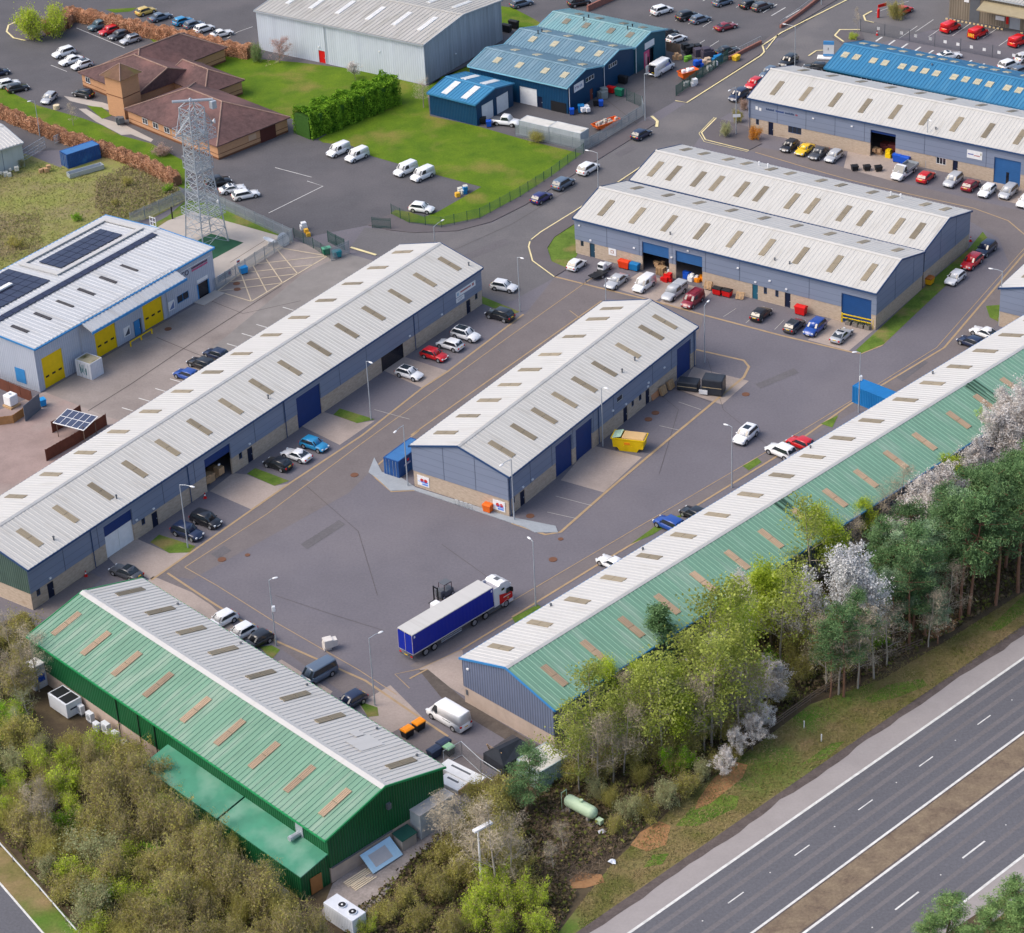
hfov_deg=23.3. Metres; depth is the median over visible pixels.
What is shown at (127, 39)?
parked car
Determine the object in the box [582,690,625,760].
birch tree
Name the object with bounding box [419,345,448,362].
parked car
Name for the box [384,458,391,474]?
door
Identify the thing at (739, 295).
pallet
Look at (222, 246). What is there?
matting
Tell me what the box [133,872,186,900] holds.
shrub
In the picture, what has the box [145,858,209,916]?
shrub
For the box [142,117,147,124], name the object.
window
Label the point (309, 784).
industrial unit
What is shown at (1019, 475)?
pine tree
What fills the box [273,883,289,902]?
corrugated sheet
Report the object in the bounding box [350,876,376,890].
timber boards
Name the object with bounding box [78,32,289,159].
brick office
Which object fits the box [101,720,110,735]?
condenser unit
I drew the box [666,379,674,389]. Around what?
pallet
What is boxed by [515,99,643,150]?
palisade fence
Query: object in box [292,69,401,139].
conifer hedge
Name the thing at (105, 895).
shrub
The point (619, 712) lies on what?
birch tree
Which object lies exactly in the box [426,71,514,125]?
garage
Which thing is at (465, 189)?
clutter pile
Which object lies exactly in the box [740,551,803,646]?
broadleaf tree
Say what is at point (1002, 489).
pine tree
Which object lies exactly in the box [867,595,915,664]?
bare tree
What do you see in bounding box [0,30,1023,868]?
tarmac yard
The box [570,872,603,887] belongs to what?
bare soil
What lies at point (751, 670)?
shrub
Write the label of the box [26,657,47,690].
plant kiosk
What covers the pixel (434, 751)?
wheeled bin
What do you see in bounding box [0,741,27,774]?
shrub
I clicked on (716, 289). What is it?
wheeled bin
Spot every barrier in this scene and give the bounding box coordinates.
[0,843,79,932]
[130,328,152,346]
[443,741,461,760]
[461,741,481,773]
[480,759,500,782]
[841,312,873,323]
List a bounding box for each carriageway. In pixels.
[632,659,1023,932]
[806,771,1023,932]
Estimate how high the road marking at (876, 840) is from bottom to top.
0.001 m
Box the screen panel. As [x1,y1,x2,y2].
[23,393,40,421]
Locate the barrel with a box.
[53,104,59,109]
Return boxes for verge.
[0,840,80,932]
[152,200,278,234]
[558,592,1023,932]
[985,900,1023,932]
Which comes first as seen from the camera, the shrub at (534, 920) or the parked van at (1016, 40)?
the shrub at (534, 920)
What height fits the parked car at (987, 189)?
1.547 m
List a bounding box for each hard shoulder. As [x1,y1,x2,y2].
[590,635,1023,932]
[936,857,1023,932]
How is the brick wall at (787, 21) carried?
on the tarmac
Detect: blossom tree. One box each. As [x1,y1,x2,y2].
[269,36,293,62]
[346,61,363,79]
[685,628,726,666]
[706,743,737,777]
[709,659,761,710]
[715,580,778,632]
[726,681,775,725]
[727,726,753,760]
[730,565,753,592]
[733,713,776,750]
[751,652,796,705]
[753,702,776,735]
[761,575,830,636]
[772,579,832,640]
[796,539,894,646]
[824,563,895,649]
[889,471,966,522]
[889,517,914,545]
[903,490,928,518]
[922,458,975,495]
[951,436,1009,470]
[977,391,1023,453]
[977,401,1023,461]
[981,383,1016,416]
[992,373,1023,437]
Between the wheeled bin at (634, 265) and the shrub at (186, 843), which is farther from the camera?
the wheeled bin at (634, 265)
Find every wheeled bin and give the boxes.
[40,396,45,407]
[238,265,247,274]
[321,245,331,255]
[331,249,341,257]
[399,724,413,739]
[411,717,425,731]
[426,744,441,758]
[435,736,451,752]
[442,742,454,756]
[479,116,485,123]
[502,23,511,32]
[508,19,519,28]
[577,103,583,112]
[593,98,598,105]
[606,85,615,93]
[614,87,624,95]
[617,258,630,269]
[618,74,628,83]
[628,261,640,271]
[711,285,723,295]
[721,287,732,297]
[794,303,807,315]
[892,152,901,162]
[900,155,910,163]
[925,275,934,285]
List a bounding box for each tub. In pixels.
[850,164,858,170]
[863,164,870,170]
[874,164,882,171]
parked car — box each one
[0,67,9,74]
[0,78,20,88]
[5,82,29,93]
[40,90,57,104]
[51,44,75,58]
[58,54,83,66]
[70,58,93,70]
[72,87,94,98]
[87,19,104,31]
[98,24,119,36]
[108,28,129,40]
[108,563,143,579]
[119,32,141,45]
[134,6,156,16]
[148,12,172,22]
[170,519,204,542]
[171,15,192,26]
[172,367,197,378]
[182,19,204,29]
[186,356,214,368]
[189,507,222,529]
[192,23,214,33]
[202,347,227,358]
[204,174,231,188]
[209,28,233,36]
[210,607,238,626]
[218,183,245,194]
[230,188,259,201]
[230,620,257,638]
[244,627,274,647]
[262,455,293,472]
[280,447,312,463]
[298,434,328,453]
[339,688,368,707]
[394,364,423,381]
[408,200,434,214]
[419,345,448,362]
[435,337,464,352]
[450,324,480,342]
[484,306,515,322]
[489,278,517,293]
[509,0,533,8]
[530,191,552,204]
[551,176,574,190]
[566,258,586,271]
[567,0,590,7]
[576,161,599,175]
[595,554,620,566]
[604,272,628,289]
[630,128,651,140]
[650,4,673,15]
[652,514,683,529]
[665,28,678,38]
[665,33,687,42]
[675,9,698,21]
[679,505,703,516]
[689,13,710,24]
[712,0,732,7]
[714,21,737,31]
[714,45,739,54]
[728,86,749,102]
[732,422,759,445]
[739,0,757,9]
[744,76,761,89]
[749,306,772,321]
[750,1,773,11]
[759,65,776,76]
[764,441,797,459]
[778,52,798,65]
[780,137,799,152]
[783,318,805,333]
[785,435,814,449]
[794,142,815,156]
[803,61,826,70]
[803,316,827,336]
[808,146,829,160]
[824,148,843,163]
[829,327,853,343]
[897,5,913,15]
[916,170,935,183]
[936,50,961,58]
[943,170,963,187]
[944,268,966,285]
[956,334,982,346]
[960,179,980,191]
[960,251,983,270]
[969,325,995,337]
[975,238,997,257]
[977,182,996,197]
[997,58,1020,68]
[998,181,1018,199]
[1010,64,1023,71]
[1014,51,1023,62]
[1016,194,1023,207]
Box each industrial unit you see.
[0,123,24,171]
[0,214,224,391]
[0,242,483,609]
[26,577,445,899]
[408,299,698,515]
[458,315,1023,748]
[467,44,604,113]
[504,26,634,85]
[538,8,667,73]
[572,180,925,329]
[629,144,972,285]
[747,65,1023,188]
[823,40,1023,109]
[998,264,1023,326]
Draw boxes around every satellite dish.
[263,237,274,243]
[277,232,288,245]
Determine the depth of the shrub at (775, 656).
285.15 m
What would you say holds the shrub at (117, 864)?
on the ground at (52, 722)
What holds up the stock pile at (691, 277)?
on the tarmac yard at (408, 542)
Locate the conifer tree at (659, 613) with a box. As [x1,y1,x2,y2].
[640,600,688,680]
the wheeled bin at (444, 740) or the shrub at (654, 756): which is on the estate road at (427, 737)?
the wheeled bin at (444, 740)
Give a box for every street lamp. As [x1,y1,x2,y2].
[27,100,40,135]
[179,484,194,547]
[269,577,277,645]
[366,361,372,418]
[368,631,382,705]
[393,425,408,485]
[499,459,514,519]
[517,257,523,311]
[527,537,536,605]
[585,150,598,186]
[601,387,608,446]
[644,73,652,120]
[704,300,709,362]
[723,424,732,487]
[728,87,740,133]
[783,23,795,65]
[852,351,861,411]
[988,268,1002,324]
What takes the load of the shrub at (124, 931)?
on the ground at (52, 722)
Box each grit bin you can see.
[482,501,492,512]
[731,54,740,60]
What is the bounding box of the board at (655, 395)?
[651,390,658,400]
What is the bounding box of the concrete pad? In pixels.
[159,212,289,286]
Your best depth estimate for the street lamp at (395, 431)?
325.02 m
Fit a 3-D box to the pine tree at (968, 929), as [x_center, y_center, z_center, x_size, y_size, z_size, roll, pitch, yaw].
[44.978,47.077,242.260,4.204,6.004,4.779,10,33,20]
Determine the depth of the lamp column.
253.14 m
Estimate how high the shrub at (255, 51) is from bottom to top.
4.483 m
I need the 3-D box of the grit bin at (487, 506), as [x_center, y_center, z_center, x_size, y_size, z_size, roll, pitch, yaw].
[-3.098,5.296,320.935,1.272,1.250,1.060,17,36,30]
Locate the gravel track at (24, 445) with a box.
[0,392,118,494]
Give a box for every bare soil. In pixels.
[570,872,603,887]
[631,822,670,850]
[695,762,746,808]
[922,619,957,638]
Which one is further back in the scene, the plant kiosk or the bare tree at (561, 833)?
the plant kiosk
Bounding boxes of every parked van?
[300,654,338,684]
[326,139,350,157]
[344,144,369,162]
[393,158,417,177]
[410,163,435,182]
[425,697,471,733]
[632,271,656,293]
[646,56,674,76]
[680,287,704,309]
[939,19,960,33]
[967,25,988,39]
[1007,33,1023,47]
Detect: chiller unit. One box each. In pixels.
[48,685,81,718]
[323,894,366,932]
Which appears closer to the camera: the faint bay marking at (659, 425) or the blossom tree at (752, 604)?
the blossom tree at (752, 604)
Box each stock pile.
[206,464,224,483]
[653,260,665,266]
[660,272,672,282]
[682,270,692,278]
[687,273,698,281]
[694,274,701,282]
[872,146,882,154]
[880,140,895,151]
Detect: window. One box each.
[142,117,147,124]
[153,122,158,129]
[164,126,169,133]
[177,291,188,303]
[586,74,593,82]
[609,60,616,68]
[617,394,622,402]
[788,126,800,134]
[936,157,945,164]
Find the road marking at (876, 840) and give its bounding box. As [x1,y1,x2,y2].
[627,657,1023,932]
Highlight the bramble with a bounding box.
[347,489,1023,932]
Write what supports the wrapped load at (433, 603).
on the tarmac yard at (408, 542)
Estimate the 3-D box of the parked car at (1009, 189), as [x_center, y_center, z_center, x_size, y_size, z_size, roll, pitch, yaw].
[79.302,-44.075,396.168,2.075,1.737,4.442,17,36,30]
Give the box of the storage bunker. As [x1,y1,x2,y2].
[392,824,416,850]
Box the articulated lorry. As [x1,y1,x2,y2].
[397,574,512,659]
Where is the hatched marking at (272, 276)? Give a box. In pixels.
[217,247,327,300]
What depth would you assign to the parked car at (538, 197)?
401.19 m
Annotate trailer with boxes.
[586,270,607,279]
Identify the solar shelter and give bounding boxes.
[53,409,97,440]
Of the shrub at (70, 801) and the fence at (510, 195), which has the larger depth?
the fence at (510, 195)
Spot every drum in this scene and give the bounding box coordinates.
[486,119,490,126]
[569,107,573,114]
[599,99,602,106]
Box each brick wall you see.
[587,0,612,11]
[728,0,818,59]
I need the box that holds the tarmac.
[0,0,1023,237]
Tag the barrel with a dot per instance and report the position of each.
(56, 106)
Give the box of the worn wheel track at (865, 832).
[645,667,1023,932]
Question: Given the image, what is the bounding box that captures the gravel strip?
[419,669,538,747]
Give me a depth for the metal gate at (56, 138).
431.21 m
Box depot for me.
[946,0,1023,33]
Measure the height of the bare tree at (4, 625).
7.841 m
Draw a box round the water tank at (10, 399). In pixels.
[3,391,20,409]
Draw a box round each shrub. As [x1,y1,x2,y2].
[0,630,12,655]
[0,641,44,701]
[0,695,32,725]
[0,696,32,737]
[0,708,52,757]
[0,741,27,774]
[0,769,8,793]
[0,775,33,810]
[0,791,40,831]
[0,793,17,821]
[1,764,33,796]
[1,799,45,846]
[2,632,31,659]
[4,232,28,248]
[5,602,43,641]
[16,734,66,773]
[17,159,25,168]
[22,803,63,854]
[24,749,65,791]
[24,829,72,860]
[26,807,53,838]
[28,729,57,755]
[29,771,63,810]
[33,848,62,885]
[35,758,81,803]
[43,859,93,907]
[46,806,80,836]
[50,851,95,886]
[51,724,86,752]
[52,739,86,775]
[53,824,122,878]
[54,789,86,819]
[55,830,76,846]
[58,834,82,862]
[61,871,118,931]
[66,791,125,862]
[67,734,116,772]
[70,801,106,826]
[70,906,110,932]
[71,212,82,220]
[73,758,122,796]
[75,879,117,910]
[78,760,123,810]
[80,724,128,759]
[83,861,114,901]
[85,752,137,806]
[88,831,131,886]
[91,864,105,882]
[93,866,144,908]
[94,783,135,830]
[98,806,144,849]
[99,728,153,770]
[102,831,144,870]
[102,904,133,932]
[103,915,151,932]
[109,743,156,805]
[109,888,167,932]
[110,195,121,205]
[112,880,153,920]
[120,176,133,185]
[120,843,182,888]
[122,759,166,813]
[131,783,181,844]
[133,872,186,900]
[135,789,176,839]
[136,914,175,932]
[137,752,176,786]
[138,894,175,924]
[140,839,163,871]
[143,902,190,932]
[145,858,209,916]
[148,832,202,882]
[149,142,172,156]
[152,772,182,806]
[152,785,203,844]
[156,791,190,835]
[162,181,173,192]
[164,828,201,862]
[164,853,205,898]
[166,914,188,932]
[180,806,228,849]
[181,805,231,859]
[181,831,234,891]
[183,909,225,932]
[185,883,224,925]
[195,872,224,905]
[199,914,223,932]
[200,841,258,909]
[202,826,246,860]
[209,904,246,932]
[211,842,253,895]
[214,887,261,923]
[215,918,251,932]
[229,926,264,932]
[235,865,285,918]
[237,853,281,898]
[248,41,264,62]
[249,907,276,932]
[263,881,302,921]
[265,892,311,932]
[271,903,299,925]
[294,898,333,932]
[355,911,378,932]
[361,894,403,925]
[389,878,420,910]
[394,899,434,932]
[411,858,441,888]
[414,865,459,905]
[416,828,465,865]
[430,897,473,932]
[442,814,480,847]
[443,845,488,889]
[454,790,510,836]
[456,892,489,932]
[458,771,491,805]
[461,817,512,865]
[464,856,505,908]
[471,774,520,821]
[475,768,522,811]
[475,853,511,886]
[482,902,523,932]
[485,864,534,917]
[486,837,546,888]
[488,802,530,859]
[512,875,551,913]
[518,905,557,932]
[525,127,544,142]
[557,750,591,784]
[562,711,595,748]
[582,747,619,782]
[584,770,607,800]
[595,778,622,810]
[605,811,628,836]
[609,724,649,771]
[610,723,643,746]
[610,791,646,825]
[626,755,651,788]
[631,785,660,824]
[644,697,670,742]
[644,726,693,772]
[649,774,679,809]
[657,742,699,775]
[661,748,686,775]
[669,721,710,757]
[672,768,703,800]
[684,671,715,712]
[686,710,718,738]
[691,754,713,786]
[704,745,723,772]
[706,704,746,743]
[719,120,732,136]
[724,651,766,686]
[726,741,746,759]
[731,108,745,122]
[733,677,776,729]
[738,99,747,109]
[748,124,762,139]
[753,644,787,683]
[765,672,799,703]
[771,618,822,676]
[779,645,819,682]
[815,649,855,676]
[844,631,876,663]
[848,32,859,39]
[869,622,892,649]
[884,0,907,20]
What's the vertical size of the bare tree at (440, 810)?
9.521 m
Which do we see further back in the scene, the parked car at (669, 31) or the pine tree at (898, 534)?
the parked car at (669, 31)
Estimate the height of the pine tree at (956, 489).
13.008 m
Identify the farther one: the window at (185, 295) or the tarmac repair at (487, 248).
the tarmac repair at (487, 248)
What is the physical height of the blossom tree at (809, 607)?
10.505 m
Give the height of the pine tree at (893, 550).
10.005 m
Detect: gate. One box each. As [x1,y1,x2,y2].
[24,137,45,159]
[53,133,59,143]
[327,231,344,249]
[330,240,349,260]
[371,217,390,228]
[626,89,642,105]
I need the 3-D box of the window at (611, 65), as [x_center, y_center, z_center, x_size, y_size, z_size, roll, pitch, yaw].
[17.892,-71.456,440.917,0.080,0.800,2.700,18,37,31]
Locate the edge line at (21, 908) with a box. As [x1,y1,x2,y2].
[0,882,43,932]
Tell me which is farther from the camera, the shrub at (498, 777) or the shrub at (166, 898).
the shrub at (498, 777)
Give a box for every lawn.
[0,88,190,190]
[88,106,110,118]
[106,8,135,12]
[213,56,469,118]
[318,106,579,224]
[501,6,539,28]
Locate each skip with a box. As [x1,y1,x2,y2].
[591,116,619,130]
[610,429,648,452]
[677,66,697,79]
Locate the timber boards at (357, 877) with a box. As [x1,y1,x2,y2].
[343,868,371,886]
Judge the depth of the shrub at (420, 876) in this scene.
257.45 m
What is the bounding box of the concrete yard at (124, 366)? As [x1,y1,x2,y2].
[45,241,332,419]
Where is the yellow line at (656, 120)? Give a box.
[6,0,871,276]
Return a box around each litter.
[521,551,1023,888]
[608,859,615,863]
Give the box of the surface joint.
[88,99,766,630]
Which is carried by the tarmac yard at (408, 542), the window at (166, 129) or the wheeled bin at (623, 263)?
the wheeled bin at (623, 263)
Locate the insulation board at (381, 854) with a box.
[360,836,402,873]
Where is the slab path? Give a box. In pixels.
[33,572,101,617]
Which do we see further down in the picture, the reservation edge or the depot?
the reservation edge
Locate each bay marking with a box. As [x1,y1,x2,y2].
[51,0,1006,410]
[374,309,783,518]
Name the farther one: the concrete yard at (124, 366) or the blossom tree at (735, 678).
the concrete yard at (124, 366)
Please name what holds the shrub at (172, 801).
on the ground at (52, 722)
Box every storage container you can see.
[516,742,567,789]
[519,115,555,140]
[549,121,588,147]
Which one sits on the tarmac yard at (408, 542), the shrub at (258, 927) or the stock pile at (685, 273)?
the stock pile at (685, 273)
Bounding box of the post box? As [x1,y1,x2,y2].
[877,3,885,17]
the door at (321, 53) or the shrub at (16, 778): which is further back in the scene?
the door at (321, 53)
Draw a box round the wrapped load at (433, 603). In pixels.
[430,600,439,607]
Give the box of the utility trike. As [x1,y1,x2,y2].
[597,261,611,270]
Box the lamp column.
[472,820,492,880]
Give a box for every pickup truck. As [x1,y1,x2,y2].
[491,113,519,127]
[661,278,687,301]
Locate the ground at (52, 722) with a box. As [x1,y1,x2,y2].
[0,448,1023,932]
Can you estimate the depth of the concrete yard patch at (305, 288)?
377.39 m
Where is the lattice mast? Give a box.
[172,98,228,244]
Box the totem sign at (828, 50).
[817,41,833,59]
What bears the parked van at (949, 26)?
on the tarmac yard at (408, 542)
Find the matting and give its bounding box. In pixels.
[198,234,243,258]
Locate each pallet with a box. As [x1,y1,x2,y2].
[322,636,337,650]
[656,265,666,275]
[658,384,666,395]
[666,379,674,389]
[704,280,712,289]
[735,292,744,299]
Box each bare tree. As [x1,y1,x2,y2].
[0,608,21,657]
[0,638,39,696]
[0,649,21,700]
[4,705,27,723]
[6,688,39,714]
[13,620,51,691]
[16,781,52,829]
[22,773,61,819]
[27,629,46,659]
[64,102,77,121]
[409,77,428,107]
[421,786,462,845]
[426,788,475,845]
[441,794,501,874]
[453,790,517,885]
[487,804,542,886]
[538,840,564,870]
[550,819,573,850]
[554,703,596,767]
[568,712,624,777]
[592,706,636,782]
[607,665,644,720]
[610,700,657,774]
[623,681,676,753]
[667,672,714,735]
[673,662,735,750]
[700,653,755,727]
[714,665,767,738]
[741,659,781,727]
[800,610,835,685]
[817,611,874,694]
[840,606,882,688]
[843,508,866,549]
[851,602,895,678]
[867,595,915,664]
[872,483,900,525]
[882,461,918,502]
[916,587,955,646]
[938,555,976,624]
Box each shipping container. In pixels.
[59,140,100,168]
[75,352,103,379]
[383,437,415,477]
[852,379,895,408]
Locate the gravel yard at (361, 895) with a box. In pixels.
[320,791,472,919]
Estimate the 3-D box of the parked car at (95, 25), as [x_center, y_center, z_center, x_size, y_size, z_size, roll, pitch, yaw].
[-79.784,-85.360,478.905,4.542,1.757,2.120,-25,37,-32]
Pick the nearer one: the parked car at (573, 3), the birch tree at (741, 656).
the birch tree at (741, 656)
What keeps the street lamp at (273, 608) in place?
on the tarmac yard at (408, 542)
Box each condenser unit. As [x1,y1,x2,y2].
[77,703,84,716]
[85,710,94,724]
[92,720,100,732]
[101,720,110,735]
[111,729,120,742]
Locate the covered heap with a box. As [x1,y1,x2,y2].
[483,734,533,775]
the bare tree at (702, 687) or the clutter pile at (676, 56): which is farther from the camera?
the clutter pile at (676, 56)
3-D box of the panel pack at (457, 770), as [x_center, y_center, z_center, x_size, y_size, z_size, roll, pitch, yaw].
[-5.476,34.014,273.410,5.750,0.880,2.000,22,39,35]
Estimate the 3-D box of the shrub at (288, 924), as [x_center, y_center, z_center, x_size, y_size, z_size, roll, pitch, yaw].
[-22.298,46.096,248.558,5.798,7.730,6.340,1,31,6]
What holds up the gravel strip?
on the tarmac yard at (408, 542)
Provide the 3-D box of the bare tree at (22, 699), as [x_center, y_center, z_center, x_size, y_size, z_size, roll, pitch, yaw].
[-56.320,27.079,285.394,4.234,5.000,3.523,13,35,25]
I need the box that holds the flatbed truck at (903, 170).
[890,159,918,180]
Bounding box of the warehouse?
[253,0,502,84]
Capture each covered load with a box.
[677,376,700,391]
[699,372,725,395]
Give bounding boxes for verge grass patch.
[644,853,668,866]
[676,794,738,825]
[801,742,843,764]
[865,679,927,702]
[988,595,1023,629]
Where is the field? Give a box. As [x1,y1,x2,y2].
[0,154,184,269]
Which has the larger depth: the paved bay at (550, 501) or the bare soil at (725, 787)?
the paved bay at (550, 501)
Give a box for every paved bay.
[517,481,601,535]
[695,351,746,375]
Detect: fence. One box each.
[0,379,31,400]
[0,408,23,424]
[45,413,106,460]
[51,405,80,432]
[129,188,215,221]
[214,193,292,240]
[214,229,292,289]
[293,227,329,256]
[390,143,583,226]
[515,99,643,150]
[666,42,680,53]
[676,50,727,95]
[694,638,922,775]
[860,20,1023,63]
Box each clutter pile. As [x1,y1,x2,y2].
[0,166,18,176]
[38,164,50,172]
[115,116,124,124]
[299,221,307,229]
[304,228,310,236]
[457,184,467,194]
[462,186,467,194]
[581,104,590,111]
[597,86,607,98]
[672,52,681,59]
[681,42,701,54]
[684,55,691,61]
[685,77,697,86]
[693,46,714,58]
[693,59,703,66]
[702,57,710,64]
[711,53,722,61]
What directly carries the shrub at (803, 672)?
on the ground at (52, 722)
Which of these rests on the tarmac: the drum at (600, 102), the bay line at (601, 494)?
the drum at (600, 102)
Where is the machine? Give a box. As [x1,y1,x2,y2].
[885,148,891,157]
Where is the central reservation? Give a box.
[756,735,1023,932]
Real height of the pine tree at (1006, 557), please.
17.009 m
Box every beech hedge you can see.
[0,103,181,186]
[43,5,252,59]
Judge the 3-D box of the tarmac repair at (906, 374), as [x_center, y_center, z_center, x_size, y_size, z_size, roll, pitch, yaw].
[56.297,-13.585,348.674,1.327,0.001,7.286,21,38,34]
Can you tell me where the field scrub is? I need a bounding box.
[0,162,182,260]
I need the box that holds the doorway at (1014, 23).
[1009,17,1019,29]
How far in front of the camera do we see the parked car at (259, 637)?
296.92 m
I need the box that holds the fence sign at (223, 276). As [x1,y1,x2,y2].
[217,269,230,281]
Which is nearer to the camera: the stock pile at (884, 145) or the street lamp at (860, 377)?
the street lamp at (860, 377)
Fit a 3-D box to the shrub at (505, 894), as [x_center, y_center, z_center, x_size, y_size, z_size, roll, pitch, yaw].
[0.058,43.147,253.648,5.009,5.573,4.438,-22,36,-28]
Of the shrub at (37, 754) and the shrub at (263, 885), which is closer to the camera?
the shrub at (263, 885)
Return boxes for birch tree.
[528,697,595,762]
[550,721,598,790]
[565,651,633,765]
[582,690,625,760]
[584,687,638,761]
[613,669,660,746]
[622,646,688,758]
[624,640,702,749]
[649,657,709,752]
[664,574,738,678]
[666,625,729,711]
[669,628,751,746]
[676,571,769,665]
[689,630,762,742]
[705,612,776,737]
[746,551,822,663]
[780,490,847,574]
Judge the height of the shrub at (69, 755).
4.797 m
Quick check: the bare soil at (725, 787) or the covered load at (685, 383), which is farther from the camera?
the covered load at (685, 383)
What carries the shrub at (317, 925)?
on the ground at (52, 722)
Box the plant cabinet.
[409,788,454,839]
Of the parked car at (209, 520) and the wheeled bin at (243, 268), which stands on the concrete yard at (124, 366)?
the wheeled bin at (243, 268)
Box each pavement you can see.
[8,13,48,40]
[368,119,655,232]
[369,458,557,532]
[529,211,575,276]
[675,0,835,101]
[700,118,761,149]
[832,28,863,43]
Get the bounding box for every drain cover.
[218,557,225,561]
[549,557,556,561]
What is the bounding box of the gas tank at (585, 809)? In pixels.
[561,789,603,826]
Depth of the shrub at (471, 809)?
264.12 m
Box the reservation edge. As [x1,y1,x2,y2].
[754,734,1023,932]
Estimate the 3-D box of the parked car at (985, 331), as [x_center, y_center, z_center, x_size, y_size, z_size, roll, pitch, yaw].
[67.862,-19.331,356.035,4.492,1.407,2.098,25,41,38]
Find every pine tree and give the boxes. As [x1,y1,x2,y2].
[499,738,557,812]
[808,614,852,696]
[816,600,872,696]
[837,584,886,684]
[858,516,899,559]
[862,532,894,572]
[867,553,894,593]
[867,565,912,638]
[873,513,893,532]
[874,564,912,616]
[876,540,916,614]
[878,519,914,597]
[884,551,937,647]
[888,495,936,569]
[890,553,948,634]
[891,519,950,636]
[904,515,955,612]
[910,911,943,932]
[916,478,957,577]
[918,888,972,932]
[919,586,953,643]
[920,486,968,596]
[924,482,968,575]
[930,488,983,595]
[930,493,1001,619]
[942,484,1017,616]
[952,464,987,543]
[957,462,1015,579]
[957,923,985,932]
[960,894,1011,932]
[973,459,1019,552]
[975,472,1023,605]
[979,872,1023,932]
[993,897,1023,932]
[994,447,1023,508]
[997,457,1023,592]
[1001,453,1023,569]
[1006,439,1023,504]
[1015,462,1023,527]
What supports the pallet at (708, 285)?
on the tarmac yard at (408, 542)
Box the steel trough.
[66,162,103,178]
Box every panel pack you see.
[441,759,486,790]
[443,773,468,794]
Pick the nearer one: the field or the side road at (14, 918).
the side road at (14, 918)
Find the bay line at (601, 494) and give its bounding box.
[151,152,1023,735]
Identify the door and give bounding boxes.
[60,152,64,165]
[63,154,67,167]
[75,360,83,376]
[82,363,90,378]
[260,124,275,142]
[319,50,325,62]
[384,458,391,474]
[391,460,397,476]
[398,629,405,650]
[405,633,412,654]
[482,100,493,118]
[496,91,508,113]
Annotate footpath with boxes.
[64,96,108,109]
[80,109,152,141]
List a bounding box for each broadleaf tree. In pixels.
[9,2,46,41]
[39,0,71,38]
[584,651,634,715]
[609,658,656,702]
[631,657,720,736]
[655,680,708,748]
[694,593,771,658]
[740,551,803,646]
[740,571,787,640]
[780,568,823,628]
[794,498,848,554]
[797,593,839,637]
[815,514,858,575]
[849,493,880,537]
[938,450,974,482]
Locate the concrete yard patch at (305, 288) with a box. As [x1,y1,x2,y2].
[213,253,372,351]
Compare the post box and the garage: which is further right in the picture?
the post box
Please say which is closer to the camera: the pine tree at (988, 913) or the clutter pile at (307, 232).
the pine tree at (988, 913)
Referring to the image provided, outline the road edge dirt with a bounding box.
[576,625,1023,932]
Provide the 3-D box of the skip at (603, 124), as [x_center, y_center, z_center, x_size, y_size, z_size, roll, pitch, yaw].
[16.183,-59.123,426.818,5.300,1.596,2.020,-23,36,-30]
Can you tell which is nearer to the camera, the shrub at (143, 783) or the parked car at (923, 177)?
the shrub at (143, 783)
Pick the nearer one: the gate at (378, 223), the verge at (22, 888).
the verge at (22, 888)
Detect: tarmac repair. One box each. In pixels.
[211,546,230,557]
[301,520,344,548]
[464,238,509,258]
[615,144,637,156]
[756,368,798,388]
[896,359,927,380]
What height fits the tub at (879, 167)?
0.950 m
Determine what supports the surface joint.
on the tarmac yard at (408, 542)
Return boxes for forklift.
[429,578,453,602]
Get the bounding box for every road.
[0,885,40,932]
[157,278,703,578]
[161,574,487,774]
[351,0,952,300]
[410,256,1023,669]
[749,147,1023,266]
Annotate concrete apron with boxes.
[108,145,1023,732]
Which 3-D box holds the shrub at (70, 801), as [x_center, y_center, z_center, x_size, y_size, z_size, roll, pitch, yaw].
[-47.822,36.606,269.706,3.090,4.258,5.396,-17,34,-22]

